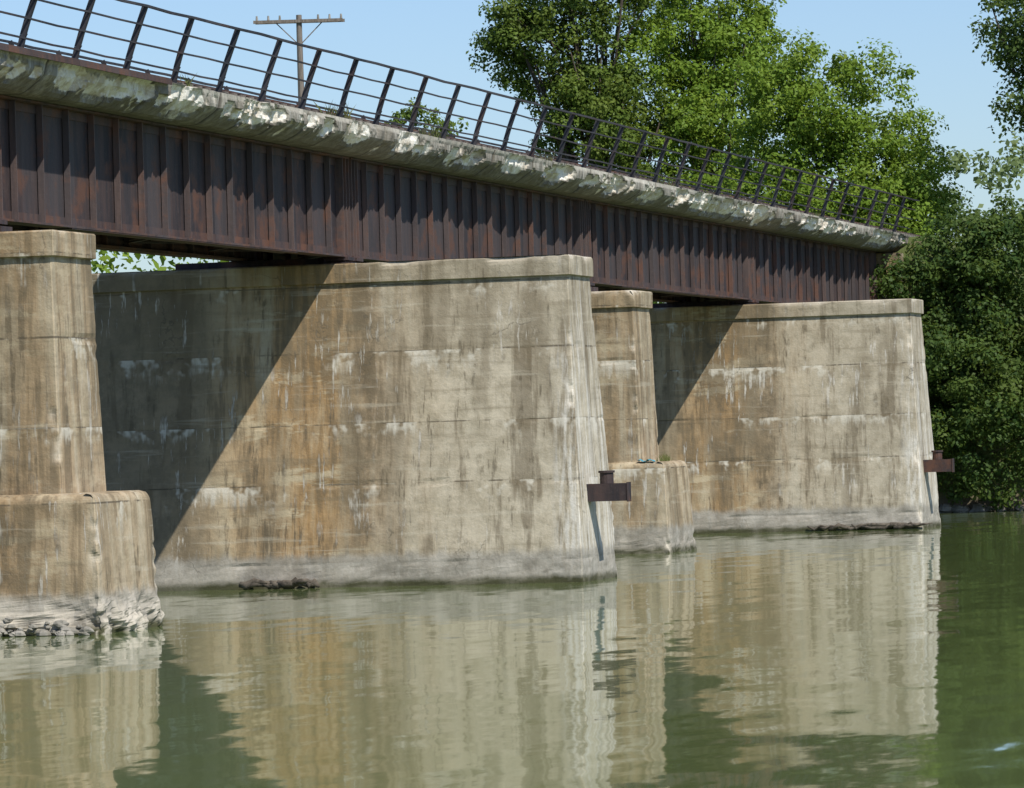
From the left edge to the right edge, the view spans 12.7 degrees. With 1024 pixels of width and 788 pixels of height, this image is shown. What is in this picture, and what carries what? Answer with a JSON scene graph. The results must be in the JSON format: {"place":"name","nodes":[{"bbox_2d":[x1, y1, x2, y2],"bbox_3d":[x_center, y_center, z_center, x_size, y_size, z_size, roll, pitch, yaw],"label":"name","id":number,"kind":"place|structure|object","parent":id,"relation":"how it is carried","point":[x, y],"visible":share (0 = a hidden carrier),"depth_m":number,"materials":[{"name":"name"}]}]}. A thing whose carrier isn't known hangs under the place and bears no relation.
{"place":"outdoors","nodes":[
{"label":"outdoors","id":0,"kind":"place"},
{"bbox_2d":[0,617,93,636],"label":"concrete rubble","id":1,"kind":"object","parent":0,"point":[63,628],"visible":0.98,"depth_m":77.95,"materials":[{"name":"grey concrete"}]},
{"bbox_2d":[0,511,1023,787],"bbox_3d":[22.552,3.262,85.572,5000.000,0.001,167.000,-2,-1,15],"label":"river water","id":2,"kind":"structure","parent":0,"point":[850,659],"depth_m":59.22,"materials":[{"name":"green liquid"}]},
{"bbox_2d":[239,577,319,589],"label":"rocks","id":3,"kind":"object","parent":2,"relation":"on","point":[277,584],"visible":1,"depth_m":99.70,"materials":[{"name":"grey stone"}]},
{"bbox_2d":[807,521,931,530],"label":"driftwood","id":4,"kind":"object","parent":2,"relation":"on","point":[883,526],"visible":1,"depth_m":140.43,"materials":[{"name":"wood"}]},
{"bbox_2d":[0,0,1023,302],"label":"sky","id":5,"kind":"structure","parent":0,"point":[431,38],"materials":[{"name":"blue"}]},
{"bbox_2d":[895,237,1023,512],"bbox_3d":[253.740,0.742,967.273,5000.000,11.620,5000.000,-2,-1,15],"label":"ground","id":6,"kind":"structure","parent":0,"point":[943,499],"depth_m":164.76,"materials":[{"name":"green plant"}]},
{"bbox_2d":[0,230,164,635],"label":"concrete bridge pier","id":7,"kind":"structure","parent":6,"relation":"on","point":[76,543],"depth_m":78.81,"materials":[{"name":"beige concrete"}]},
{"bbox_2d":[253,14,344,100],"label":"utility pole","id":8,"kind":"object","parent":6,"relation":"on","point":[298,20],"visible":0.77,"depth_m":180.04,"materials":[{"name":"brown wood"}]},
{"bbox_2d":[92,254,617,590],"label":"concrete bridge pier","id":9,"kind":"structure","parent":6,"relation":"on","point":[408,423],"depth_m":99.95,"materials":[{"name":"beige concrete"}]},
{"bbox_2d":[586,470,631,501],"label":"steel mooring bracket","id":10,"kind":"object","parent":9,"relation":"attached to","point":[607,488],"visible":1,"depth_m":99.10,"materials":[{"name":"brown metal"}]},
{"bbox_2d":[91,250,661,303],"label":"treeline","id":11,"kind":"object","parent":6,"relation":"on","point":[102,267],"visible":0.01,"depth_m":203.42,"materials":[{"name":"green plant"}]},
{"bbox_2d":[384,97,468,137],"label":"tree","id":12,"kind":"object","parent":6,"relation":"on","point":[406,115],"visible":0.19,"depth_m":212.82,"materials":[{"name":"green plant"}]},
{"bbox_2d":[466,0,705,181],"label":"deciduous tree","id":13,"kind":"object","parent":6,"relation":"on","point":[568,82],"visible":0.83,"depth_m":193.97,"materials":[{"name":"green plant"}]},
{"bbox_2d":[591,290,696,553],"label":"concrete bridge pier","id":14,"kind":"structure","parent":6,"relation":"on","point":[654,515],"depth_m":120.97,"materials":[{"name":"beige concrete"}]},
{"bbox_2d":[656,451,672,460],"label":"pier weeds","id":15,"kind":"object","parent":14,"relation":"on","point":[664,458],"visible":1,"depth_m":121.15,"materials":[{"name":"green plant"}]},
{"bbox_2d":[605,0,805,193],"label":"deciduous tree","id":16,"kind":"object","parent":6,"relation":"on","point":[713,45],"visible":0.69,"depth_m":194.53,"materials":[{"name":"green plant"}]},
{"bbox_2d":[649,298,940,533],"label":"concrete bridge pier","id":17,"kind":"structure","parent":6,"relation":"on","point":[787,417],"depth_m":141.64,"materials":[{"name":"beige concrete"}]},
{"bbox_2d":[923,450,954,471],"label":"steel mooring bracket","id":18,"kind":"object","parent":17,"relation":"attached to","point":[937,463],"visible":1,"depth_m":141.08,"materials":[{"name":"brown metal"}]},
{"bbox_2d":[709,26,972,240],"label":"deciduous tree","id":19,"kind":"object","parent":6,"relation":"on","point":[840,150],"visible":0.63,"depth_m":184.14,"materials":[{"name":"green plant"}]},
{"bbox_2d":[876,253,902,299],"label":"bridge abutment","id":20,"kind":"object","parent":6,"relation":"on","point":[879,256],"visible":0.07,"depth_m":165.63,"materials":[{"name":"concrete"}]},
{"bbox_2d":[0,43,920,307],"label":"railway bridge","id":21,"kind":"structure","parent":20,"relation":"on","point":[113,158],"depth_m":100.85,"materials":[{"name":"metal"}]},
{"bbox_2d":[0,39,788,206],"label":"railway track","id":22,"kind":"object","parent":21,"relation":"on","point":[59,52],"visible":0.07,"depth_m":111.60,"materials":[{"name":"metal"}]},
{"bbox_2d":[0,0,918,232],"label":"bridge railing","id":23,"kind":"object","parent":21,"relation":"on","point":[77,49],"visible":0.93,"depth_m":104.66,"materials":[{"name":"metal"}]},
{"bbox_2d":[180,72,820,215],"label":"deck weeds","id":24,"kind":"object","parent":21,"relation":"on","point":[436,133],"visible":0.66,"depth_m":105.70,"materials":[{"name":"green plant"}]},
{"bbox_2d":[837,106,1023,250],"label":"distant trees","id":25,"kind":"object","parent":6,"relation":"on","point":[1015,164],"visible":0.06,"depth_m":313.01,"materials":[{"name":"green plant"}]},
{"bbox_2d":[869,191,1023,511],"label":"riverside tree","id":26,"kind":"object","parent":6,"relation":"on","point":[973,266],"visible":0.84,"depth_m":163.42,"materials":[{"name":"green plant"}]},
{"bbox_2d":[938,504,1023,512],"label":"bank stones","id":27,"kind":"object","parent":6,"relation":"on","point":[945,508],"visible":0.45,"depth_m":163.99,"materials":[{"name":"grey stone"}]},
{"bbox_2d":[967,0,1023,135],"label":"oak tree","id":28,"kind":"object","parent":6,"relation":"on","point":[1012,50],"visible":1,"depth_m":178.78,"materials":[{"name":"green plant"}]}
]}

